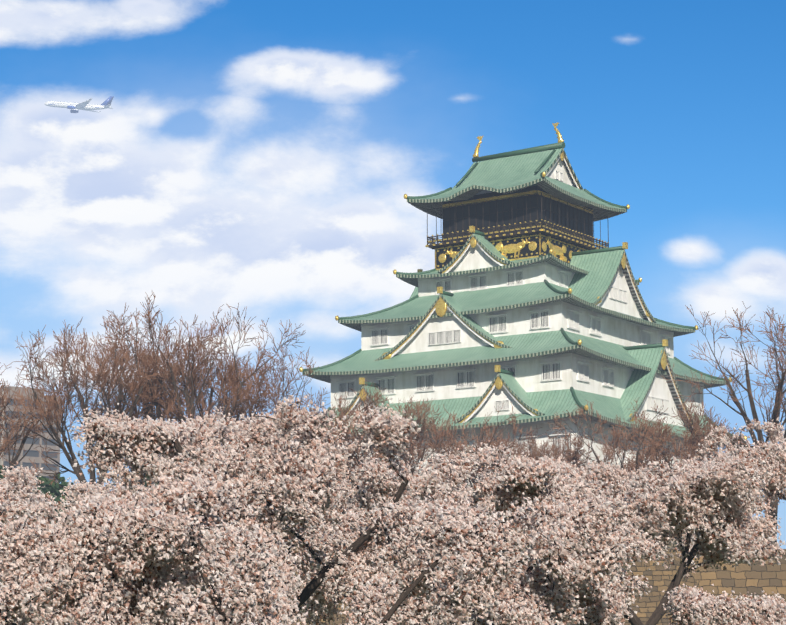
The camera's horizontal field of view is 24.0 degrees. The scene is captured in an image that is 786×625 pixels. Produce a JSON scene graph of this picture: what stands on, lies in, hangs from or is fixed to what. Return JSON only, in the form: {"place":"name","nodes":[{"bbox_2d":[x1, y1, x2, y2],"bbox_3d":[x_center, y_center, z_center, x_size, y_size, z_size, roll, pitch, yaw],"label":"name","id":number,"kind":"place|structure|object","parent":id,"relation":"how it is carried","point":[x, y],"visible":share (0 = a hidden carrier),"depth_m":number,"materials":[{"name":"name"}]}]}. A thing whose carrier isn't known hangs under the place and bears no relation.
{"place":"outdoors","nodes":[
{"label":"outdoors","id":0,"kind":"place"},
{"bbox_2d":[0,386,60,487],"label":"distant office building","id":1,"kind":"structure","parent":0,"point":[32,454],"depth_m":605.91,"materials":[{"name":"grey concrete"}]},
{"bbox_2d":[44,96,113,112],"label":"airplane","id":2,"kind":"object","parent":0,"point":[84,105],"visible":1,"depth_m":1907.92,"materials":[{"name":"white paint"}]},
{"bbox_2d":[0,0,785,548],"label":"sky","id":3,"kind":"structure","parent":0,"point":[262,156],"materials":[{"name":"blue"}]},
{"bbox_2d":[296,490,678,548],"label":"castle stone base","id":4,"kind":"object","parent":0,"point":[670,547],"depth_m":214.60,"materials":[{"name":"stone"}]},
{"bbox_2d":[330,262,717,486],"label":"castle walls","id":5,"kind":"structure","parent":0,"point":[613,330],"depth_m":217.46,"materials":[{"name":"white paint"}]},
{"bbox_2d":[427,185,608,269],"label":"balcony","id":6,"kind":"structure","parent":5,"relation":"attached to","point":[536,208],"depth_m":229.49,"materials":[{"name":"black wood"}]},
{"bbox_2d":[425,229,598,267],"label":"castle gold reliefs","id":7,"kind":"object","parent":6,"relation":"attached to","point":[517,247],"visible":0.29,"depth_m":226.60,"materials":[{"name":"gold metal"}]},
{"bbox_2d":[336,269,711,469],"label":"windows","id":8,"kind":"structure","parent":5,"relation":"in","point":[465,377],"depth_m":218.34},
{"label":"bailey terrace ground","id":9,"kind":"structure","parent":0,"visible":0},
{"bbox_2d":[0,364,50,480],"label":"bare tree","id":10,"kind":"object","parent":9,"relation":"on","point":[12,462],"visible":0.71,"depth_m":139.93,"materials":[{"name":"brown plant"}]},
{"bbox_2d":[0,465,162,526],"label":"evergreen treeline","id":11,"kind":"object","parent":9,"relation":"on","point":[53,489],"depth_m":185.25,"materials":[{"name":"green plant"}]},
{"bbox_2d":[0,303,195,486],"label":"bare tree","id":12,"kind":"object","parent":9,"relation":"on","point":[75,380],"visible":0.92,"depth_m":137.13,"materials":[{"name":"brown plant"}]},
{"bbox_2d":[69,314,207,485],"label":"bare tree","id":13,"kind":"object","parent":9,"relation":"on","point":[114,396],"visible":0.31,"depth_m":144.93,"materials":[{"name":"brown plant"}]},
{"bbox_2d":[108,292,305,441],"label":"bare tree","id":14,"kind":"object","parent":9,"relation":"on","point":[189,380],"visible":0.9,"depth_m":139.99,"materials":[{"name":"brown wood"}]},
{"bbox_2d":[195,342,321,444],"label":"bare tree","id":15,"kind":"object","parent":9,"relation":"on","point":[260,385],"visible":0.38,"depth_m":146.81,"materials":[{"name":"brown plant"}]},
{"bbox_2d":[304,381,393,477],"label":"slim bare tree","id":16,"kind":"object","parent":9,"relation":"on","point":[347,437],"visible":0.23,"depth_m":158.21,"materials":[{"name":"brown wood"}]},
{"bbox_2d":[351,393,461,497],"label":"bare tree","id":17,"kind":"object","parent":9,"relation":"on","point":[420,454],"visible":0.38,"depth_m":170.02,"materials":[{"name":"brown wood"}]},
{"bbox_2d":[411,402,523,491],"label":"bare tree","id":18,"kind":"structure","parent":9,"relation":"on","point":[481,429],"depth_m":159.00,"materials":[{"name":"brown wood"}]},
{"bbox_2d":[423,415,536,486],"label":"bare tree","id":19,"kind":"object","parent":9,"relation":"on","point":[508,444],"visible":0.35,"depth_m":178.49,"materials":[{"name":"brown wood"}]},
{"bbox_2d":[299,122,746,446],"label":"castle roof gables","id":20,"kind":"object","parent":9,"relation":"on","point":[446,331],"visible":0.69,"depth_m":222.10,"materials":[{"name":"green tile"}]},
{"bbox_2d":[502,426,614,470],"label":"bare tree","id":21,"kind":"object","parent":9,"relation":"on","point":[574,455],"visible":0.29,"depth_m":185.34,"materials":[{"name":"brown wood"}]},
{"bbox_2d":[547,400,696,531],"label":"bare tree","id":22,"kind":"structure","parent":9,"relation":"on","point":[639,453],"depth_m":152.46,"materials":[{"name":"brown wood"}]},
{"bbox_2d":[575,424,671,486],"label":"bare tree","id":23,"kind":"object","parent":9,"relation":"on","point":[627,464],"visible":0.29,"depth_m":184.61,"materials":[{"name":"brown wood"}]},
{"bbox_2d":[585,460,712,544],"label":"cherry tree","id":24,"kind":"object","parent":9,"relation":"on","point":[616,475],"depth_m":147.02,"materials":[{"name":"pink plant"}]},
{"bbox_2d":[620,396,738,473],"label":"bare tree","id":25,"kind":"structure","parent":9,"relation":"on","point":[699,433],"depth_m":172.22,"materials":[{"name":"brown wood"}]},
{"bbox_2d":[661,301,785,545],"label":"bare tree","id":26,"kind":"object","parent":9,"relation":"on","point":[779,397],"visible":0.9,"depth_m":138.72,"materials":[{"name":"brown wood"}]},
{"bbox_2d":[694,417,785,535],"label":"cherry tree","id":27,"kind":"object","parent":9,"relation":"on","point":[776,486],"depth_m":129.19,"materials":[{"name":"pink plant"}]},
{"label":"ground","id":28,"kind":"structure","parent":0,"visible":0},
{"bbox_2d":[0,516,40,624],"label":"cherry tree","id":29,"kind":"object","parent":28,"relation":"on","point":[24,618],"visible":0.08,"depth_m":43.56,"materials":[{"name":"pink plant"}]},
{"bbox_2d":[0,494,48,526],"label":"cherry tree","id":30,"kind":"object","parent":28,"relation":"on","point":[7,510],"visible":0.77,"depth_m":61.27,"materials":[{"name":"pink plant"}]},
{"bbox_2d":[0,461,159,623],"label":"cherry tree","id":31,"kind":"object","parent":28,"relation":"on","point":[23,482],"visible":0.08,"depth_m":80.27,"materials":[{"name":"pink plant"}]},
{"bbox_2d":[0,466,266,624],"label":"cherry tree","id":32,"kind":"object","parent":28,"relation":"on","point":[75,566],"visible":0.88,"depth_m":30.42,"materials":[{"name":"pink plant"}]},
{"bbox_2d":[56,477,467,624],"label":"cherry tree","id":33,"kind":"object","parent":28,"relation":"on","point":[324,593],"visible":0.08,"depth_m":65.20,"materials":[{"name":"pink plant"}]},
{"bbox_2d":[67,395,479,624],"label":"cherry tree","id":34,"kind":"object","parent":28,"relation":"on","point":[281,469],"visible":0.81,"depth_m":44.00,"materials":[{"name":"pink plant"}]},
{"bbox_2d":[128,494,540,624],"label":"cherry tree","id":35,"kind":"object","parent":28,"relation":"on","point":[244,588],"visible":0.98,"depth_m":28.66,"materials":[{"name":"pink plant"}]},
{"bbox_2d":[291,471,507,624],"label":"cherry tree","id":36,"kind":"object","parent":28,"relation":"on","point":[342,501],"visible":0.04,"depth_m":85.63,"materials":[{"name":"pink plant"}]},
{"bbox_2d":[18,549,785,624],"bbox_3d":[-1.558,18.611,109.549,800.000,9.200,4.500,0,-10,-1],"label":"stone wall","id":37,"kind":"structure","parent":28,"relation":"on","point":[744,578],"depth_m":110.92,"materials":[{"name":"beige"}]},
{"bbox_2d":[338,488,651,624],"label":"cherry tree","id":38,"kind":"object","parent":28,"relation":"on","point":[580,548],"visible":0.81,"depth_m":33.14,"materials":[{"name":"pink plant"}]},
{"bbox_2d":[346,453,701,607],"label":"cherry tree","id":39,"kind":"object","parent":28,"relation":"on","point":[376,476],"visible":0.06,"depth_m":69.07,"materials":[{"name":"pink plant"}]},
{"bbox_2d":[424,438,785,624],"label":"cherry tree","id":40,"kind":"object","parent":28,"relation":"on","point":[723,493],"visible":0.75,"depth_m":48.18,"materials":[{"name":"pink plant"}]},
{"bbox_2d":[661,584,785,624],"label":"young cherry tree","id":41,"kind":"object","parent":28,"relation":"on","point":[691,606],"visible":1,"depth_m":38.15,"materials":[{"name":"pink plant"}]}
]}

